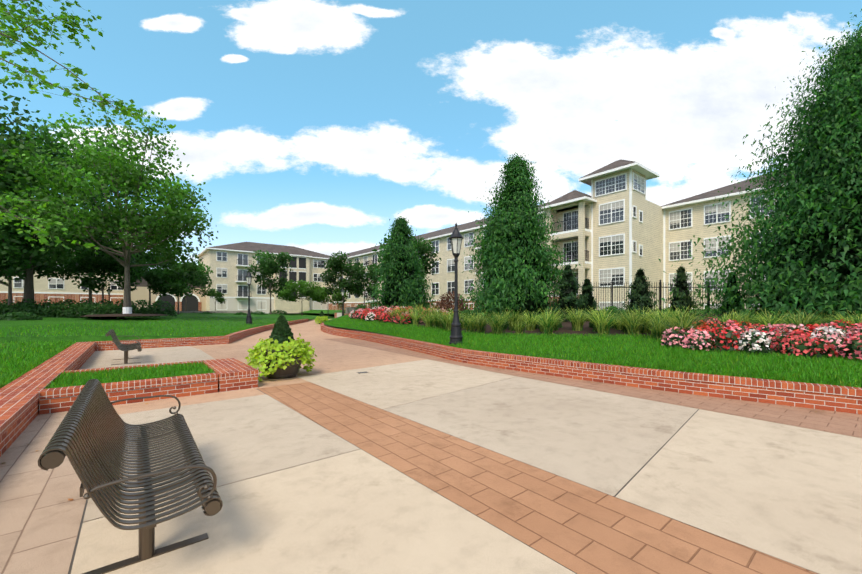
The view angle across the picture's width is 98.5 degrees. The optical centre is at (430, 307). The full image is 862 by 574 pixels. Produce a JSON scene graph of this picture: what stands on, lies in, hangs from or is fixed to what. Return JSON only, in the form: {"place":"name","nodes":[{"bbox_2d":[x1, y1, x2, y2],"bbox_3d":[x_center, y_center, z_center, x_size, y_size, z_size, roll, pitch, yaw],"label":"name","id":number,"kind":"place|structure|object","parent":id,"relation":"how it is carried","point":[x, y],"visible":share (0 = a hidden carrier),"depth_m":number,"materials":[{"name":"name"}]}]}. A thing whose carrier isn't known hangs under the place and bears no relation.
{"place":"outdoors","nodes":[
{"label":"outdoors","id":0,"kind":"place"},
{"bbox_2d":[0,0,175,253],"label":"branches","id":1,"kind":"object","parent":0,"point":[28,49],"depth_m":6.61,"materials":[{"name":"green plant"}]},
{"bbox_2d":[164,304,366,314],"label":"plaza shrubs","id":2,"kind":"object","parent":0,"point":[280,312],"visible":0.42,"depth_m":47.38,"materials":[{"name":"green plant"}]},
{"bbox_2d":[174,307,368,317],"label":"plaza walls","id":3,"kind":"structure","parent":0,"point":[348,310],"depth_m":50.41,"materials":[{"name":"brick"}]},
{"bbox_2d":[265,313,334,318],"bbox_3d":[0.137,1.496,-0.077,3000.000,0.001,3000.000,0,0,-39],"label":"ground","id":4,"kind":"structure","parent":0,"point":[330,316],"depth_m":71.06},
{"bbox_2d":[306,159,789,314],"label":"building","id":5,"kind":"structure","parent":4,"relation":"on","point":[616,226],"depth_m":35.00,"materials":[{"name":"beige paint"}]},
{"bbox_2d":[312,285,348,315],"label":"tree","id":6,"kind":"object","parent":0,"point":[338,297],"depth_m":55.29,"materials":[{"name":"green plant"}]},
{"bbox_2d":[0,313,861,388],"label":"lawn","id":7,"kind":"structure","parent":0,"point":[46,322],"depth_m":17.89,"materials":[{"name":"green plant"}]},
{"bbox_2d":[2,235,52,278],"bbox_3d":[-37.010,-3.850,29.864,9.183,8.632,8.585,0,0,-39],"label":"tree","id":8,"kind":"object","parent":7,"relation":"on","point":[38,270],"visible":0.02,"depth_m":32.67,"materials":[{"name":"green plant"}]},
{"bbox_2d":[0,108,77,252],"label":"tree","id":9,"kind":"object","parent":7,"relation":"on","point":[9,177],"depth_m":24.58,"materials":[{"name":"green plant"}]},
{"bbox_2d":[6,188,82,263],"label":"tree","id":10,"kind":"object","parent":7,"relation":"on","point":[54,243],"depth_m":41.18,"materials":[{"name":"green plant"}]},
{"bbox_2d":[0,217,91,304],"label":"tree","id":11,"kind":"object","parent":7,"relation":"on","point":[9,253],"depth_m":23.73,"materials":[{"name":"green plant"}]},
{"bbox_2d":[0,305,160,320],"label":"shrubs","id":12,"kind":"object","parent":7,"relation":"on","point":[9,316],"visible":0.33,"depth_m":20.40,"materials":[{"name":"green plant"}]},
{"bbox_2d":[0,299,176,318],"bbox_3d":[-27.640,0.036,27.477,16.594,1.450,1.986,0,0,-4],"label":"hedge","id":13,"kind":"object","parent":7,"relation":"on","point":[153,307],"visible":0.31,"depth_m":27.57,"materials":[{"name":"green plant"}]},
{"bbox_2d":[36,209,146,303],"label":"tree","id":14,"kind":"object","parent":7,"relation":"on","point":[48,274],"depth_m":46.98,"materials":[{"name":"green plant"}]},
{"bbox_2d":[0,82,184,302],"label":"tree","id":15,"kind":"object","parent":7,"relation":"on","point":[48,139],"depth_m":28.53,"materials":[{"name":"green plant"}]},
{"bbox_2d":[54,246,151,302],"bbox_3d":[-32.800,-2.974,37.456,7.432,7.080,7.345,0,0,-39],"label":"tree","id":16,"kind":"object","parent":7,"relation":"on","point":[87,262],"depth_m":36.23,"materials":[{"name":"green plant"}]},
{"bbox_2d":[1,107,217,306],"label":"tree","id":17,"kind":"object","parent":7,"relation":"on","point":[180,210],"depth_m":23.12,"materials":[{"name":"green plant"}]},
{"bbox_2d":[84,314,167,316],"bbox_3d":[-20.175,0.461,24.654,4.600,0.150,4.600,0,0,-39],"label":"mulch ring","id":18,"kind":"object","parent":7,"relation":"on","point":[104,315],"visible":0.85,"depth_m":23.35,"materials":[{"name":"brown soil"}]},
{"bbox_2d":[122,307,131,313],"bbox_3d":[-20.175,0.241,24.654,0.491,0.550,0.467,0,0,-39],"label":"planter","id":19,"kind":"object","parent":18,"relation":"on","point":[126,310],"visible":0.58,"depth_m":24.49,"materials":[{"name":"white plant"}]},
{"bbox_2d":[113,243,187,303],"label":"tree","id":20,"kind":"object","parent":7,"relation":"on","point":[152,260],"depth_m":44.90,"materials":[{"name":"green plant"}]},
{"bbox_2d":[0,242,332,312],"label":"buildings","id":21,"kind":"structure","parent":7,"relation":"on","point":[228,263],"depth_m":71.15,"materials":[{"name":"beige paint"}]},
{"bbox_2d":[141,261,211,313],"bbox_3d":[-25.823,-2.063,38.066,6.159,5.657,5.829,0,0,-39],"label":"tree","id":22,"kind":"object","parent":7,"relation":"on","point":[158,278],"depth_m":36.76,"materials":[{"name":"green plant"}]},
{"bbox_2d":[173,260,212,310],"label":"tree","id":23,"kind":"object","parent":7,"relation":"on","point":[203,289],"depth_m":55.90,"materials":[{"name":"green plant"}]},
{"bbox_2d":[207,288,225,310],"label":"tree","id":24,"kind":"object","parent":7,"relation":"on","point":[221,299],"depth_m":64.40,"materials":[{"name":"green plant"}]},
{"bbox_2d":[246,271,251,323],"bbox_3d":[-12.156,-0.699,24.797,0.450,3.670,0.450,0,0,-39],"label":"lamp","id":25,"kind":"object","parent":7,"relation":"on","point":[249,316],"visible":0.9,"depth_m":24.73,"materials":[{"name":"black metal"}]},
{"bbox_2d":[245,250,294,313],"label":"tree","id":26,"kind":"object","parent":7,"relation":"on","point":[268,267],"depth_m":53.68,"materials":[{"name":"green plant"}]},
{"bbox_2d":[278,279,323,315],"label":"tree","id":27,"kind":"object","parent":7,"relation":"on","point":[308,291],"depth_m":51.39,"materials":[{"name":"green plant"}]},
{"bbox_2d":[0,0,861,268],"label":"sky","id":28,"kind":"structure","parent":0,"point":[311,125],"materials":[{"name":"blue"}]},
{"bbox_2d":[85,319,858,565],"bbox_3d":[-2.682,1.466,21.365,25.600,0.001,55.000,0,0,-39],"label":"pavement base","id":29,"kind":"object","parent":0,"point":[333,356],"depth_m":10.71,"materials":[{"name":"brown concrete"}]},
{"bbox_2d":[0,411,86,573],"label":"paved walkway","id":30,"kind":"structure","parent":29,"relation":"on","point":[41,514],"depth_m":2.71,"materials":[{"name":"beige concrete"}]},
{"bbox_2d":[0,342,95,456],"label":"wall","id":31,"kind":"structure","parent":29,"relation":"on","point":[19,404],"depth_m":5.16,"materials":[{"name":"brick"}]},
{"bbox_2d":[39,373,217,414],"bbox_3d":[-4.582,1.318,5.823,2.142,0.335,0.234,0,0,-39],"label":"planter","id":32,"kind":"object","parent":29,"relation":"on","point":[56,400],"visible":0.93,"depth_m":5.75,"materials":[{"name":"brick"}]},
{"bbox_2d":[62,360,201,373],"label":"brick wall","id":33,"kind":"structure","parent":29,"relation":"on","point":[108,368],"depth_m":7.17,"materials":[{"name":"brick"}]},
{"bbox_2d":[79,346,213,369],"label":"alcove floor","id":34,"kind":"structure","parent":29,"relation":"on","point":[105,358],"depth_m":11.11,"materials":[{"name":"beige concrete"}]},
{"bbox_2d":[105,329,141,364],"bbox_3d":[-8.324,1.042,10.091,0.705,0.848,2.074,0,0,-39],"label":"bench","id":35,"kind":"object","parent":34,"relation":"on","point":[125,348],"visible":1,"depth_m":9.66,"materials":[{"name":"grey metal"}]},
{"bbox_2d":[77,319,307,350],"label":"wall","id":36,"kind":"structure","parent":29,"relation":"on","point":[170,342],"depth_m":14.26,"materials":[{"name":"brick"}]},
{"bbox_2d":[83,394,359,521],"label":"slab","id":37,"kind":"structure","parent":29,"relation":"on","point":[239,439],"depth_m":4.15,"materials":[{"name":"beige concrete"}]},
{"bbox_2d":[201,358,258,391],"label":"brick wall","id":38,"kind":"structure","parent":29,"relation":"on","point":[234,374],"depth_m":6.74,"materials":[{"name":"brick"}]},
{"bbox_2d":[257,347,304,378],"bbox_3d":[-3.177,1.158,7.902,0.980,0.615,0.980,0,0,-39],"label":"pot","id":39,"kind":"object","parent":29,"relation":"on","point":[291,371],"visible":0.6,"depth_m":7.61,"materials":[{"name":"brown ceramic"}]},
{"bbox_2d":[245,315,316,381],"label":"pot plants","id":40,"kind":"object","parent":29,"relation":"on","point":[281,338],"visible":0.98,"depth_m":7.55,"materials":[{"name":"green plant"}]},
{"bbox_2d":[315,311,328,323],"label":"pot plants","id":41,"kind":"object","parent":29,"relation":"on","point":[321,315],"visible":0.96,"depth_m":32.73,"materials":[{"name":"green plant"}]},
{"bbox_2d":[71,449,575,573],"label":"slab","id":42,"kind":"structure","parent":29,"relation":"on","point":[360,511],"depth_m":2.40,"materials":[{"name":"beige concrete"}]},
{"bbox_2d":[38,379,222,573],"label":"bench","id":43,"kind":"object","parent":42,"relation":"on","point":[91,438],"visible":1,"depth_m":2.18,"materials":[{"name":"grey metal"}]},
{"bbox_2d":[298,359,516,408],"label":"slab","id":44,"kind":"structure","parent":29,"relation":"on","point":[385,386],"depth_m":7.45,"materials":[{"name":"beige concrete"}]},
{"bbox_2d":[68,381,818,573],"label":"joints","id":45,"kind":"object","parent":29,"relation":"on","point":[74,551],"visible":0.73,"depth_m":2.83,"materials":[{"name":"grey concrete"}]},
{"bbox_2d":[257,382,816,573],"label":"band","id":46,"kind":"object","parent":29,"relation":"on","point":[577,528],"depth_m":2.76,"materials":[{"name":"brown brick"}]},
{"bbox_2d":[383,377,697,495],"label":"slab","id":47,"kind":"structure","parent":29,"relation":"on","point":[611,444],"depth_m":4.64,"materials":[{"name":"beige concrete"}]},
{"bbox_2d":[321,322,861,413],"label":"wall","id":48,"kind":"structure","parent":29,"relation":"on","point":[845,399],"depth_m":6.59,"materials":[{"name":"brick"}]},
{"bbox_2d":[326,338,861,437],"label":"border","id":49,"kind":"object","parent":29,"relation":"on","point":[844,423],"visible":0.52,"depth_m":5.66,"materials":[{"name":"brown brick"}]},
{"bbox_2d":[616,409,861,573],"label":"slab","id":50,"kind":"structure","parent":29,"relation":"on","point":[790,494],"depth_m":3.02,"materials":[{"name":"beige concrete"}]},
{"bbox_2d":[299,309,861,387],"bbox_3d":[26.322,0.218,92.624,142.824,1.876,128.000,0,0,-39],"label":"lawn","id":51,"kind":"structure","parent":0,"point":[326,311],"depth_m":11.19,"materials":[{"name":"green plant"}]},
{"bbox_2d":[341,289,344,315],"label":"lamp","id":52,"kind":"object","parent":51,"relation":"on","point":[342,291],"visible":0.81,"depth_m":42.62,"materials":[{"name":"black metal"}]},
{"bbox_2d":[320,251,366,309],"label":"tree","id":53,"kind":"object","parent":51,"relation":"on","point":[340,265],"depth_m":47.75,"materials":[{"name":"green plant"}]},
{"bbox_2d":[347,263,380,305],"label":"tree","id":54,"kind":"object","parent":51,"relation":"on","point":[368,289],"depth_m":55.33,"materials":[{"name":"green plant"}]},
{"bbox_2d":[365,227,441,285],"bbox_3d":[-3.104,-4.176,40.366,8.519,9.684,8.270,0,0,-39],"label":"tree","id":55,"kind":"object","parent":51,"relation":"on","point":[424,248],"depth_m":39.17,"materials":[{"name":"green plant"}]},
{"bbox_2d":[449,223,462,343],"bbox_3d":[0.757,-0.745,11.180,0.450,3.670,0.450,0,0,-39],"label":"lamp","id":56,"kind":"object","parent":51,"relation":"on","point":[456,238],"visible":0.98,"depth_m":11.10,"materials":[{"name":"black metal"}]},
{"bbox_2d":[458,152,580,320],"bbox_3d":[4.034,-3.538,19.240,7.541,8.707,6.905,0,0,-39],"label":"conifer","id":57,"kind":"object","parent":51,"relation":"on","point":[511,250],"visible":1,"depth_m":17.96,"materials":[{"name":"green plant"}]},
{"bbox_2d":[578,279,598,320],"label":"juniper","id":58,"kind":"object","parent":51,"relation":"on","point":[587,290],"depth_m":16.74,"materials":[{"name":"green plant"}]},
{"bbox_2d":[346,312,858,357],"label":"mulch","id":59,"kind":"object","parent":51,"relation":"on","point":[566,328],"visible":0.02,"depth_m":13.33,"materials":[{"name":"brown soil"}]},
{"bbox_2d":[364,213,438,308],"bbox_3d":[-2.047,-2.991,26.981,6.412,7.514,5.984,0,0,-39],"label":"conifer","id":60,"kind":"object","parent":59,"relation":"on","point":[399,279],"visible":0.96,"depth_m":25.95,"materials":[{"name":"green plant"}]},
{"bbox_2d":[435,291,467,312],"bbox_3d":[1.378,-0.274,24.324,2.438,1.694,2.425,0,0,-39],"label":"barberry","id":61,"kind":"object","parent":59,"relation":"on","point":[447,305],"visible":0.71,"depth_m":24.08,"materials":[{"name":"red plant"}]},
{"bbox_2d":[550,263,588,321],"bbox_3d":[6.302,-0.689,16.910,1.693,2.710,1.697,0,0,-74],"label":"juniper","id":62,"kind":"object","parent":59,"relation":"on","point":[567,294],"depth_m":16.69,"materials":[{"name":"green plant"}]},
{"bbox_2d":[385,303,861,339],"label":"liriope","id":63,"kind":"object","parent":59,"relation":"on","point":[634,322],"visible":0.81,"depth_m":11.91,"materials":[{"name":"green plant"}]},
{"bbox_2d":[514,280,757,315],"bbox_3d":[12.284,-0.369,18.247,16.520,2.030,0.079,0,0,-1],"label":"fence","id":64,"kind":"object","parent":59,"relation":"on","point":[611,287],"visible":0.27,"depth_m":18.19,"materials":[{"name":"black metal"}]},
{"bbox_2d":[620,267,658,317],"bbox_3d":[9.439,-0.593,16.636,1.695,2.517,2.048,0,0,-39],"label":"juniper","id":65,"kind":"object","parent":59,"relation":"on","point":[639,295],"visible":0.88,"depth_m":16.55,"materials":[{"name":"green plant"}]},
{"bbox_2d":[663,266,700,317],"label":"juniper","id":66,"kind":"object","parent":59,"relation":"on","point":[681,284],"visible":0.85,"depth_m":16.66,"materials":[{"name":"green plant"}]},
{"bbox_2d":[717,274,746,314],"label":"juniper","id":67,"kind":"object","parent":59,"relation":"on","point":[725,297],"visible":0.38,"depth_m":16.75,"materials":[{"name":"green plant"}]},
{"bbox_2d":[659,9,861,323],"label":"conifer","id":68,"kind":"object","parent":59,"relation":"on","point":[812,260],"visible":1,"depth_m":13.47,"materials":[{"name":"green plant"}]},
{"bbox_2d":[348,306,861,360],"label":"begonias","id":69,"kind":"object","parent":51,"relation":"on","point":[831,339],"visible":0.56,"depth_m":7.85,"materials":[{"name":"red plant"}]},
{"bbox_2d":[459,306,855,328],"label":"bed shrubs","id":70,"kind":"object","parent":51,"relation":"on","point":[615,311],"visible":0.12,"depth_m":14.45,"materials":[{"name":"green plant"}]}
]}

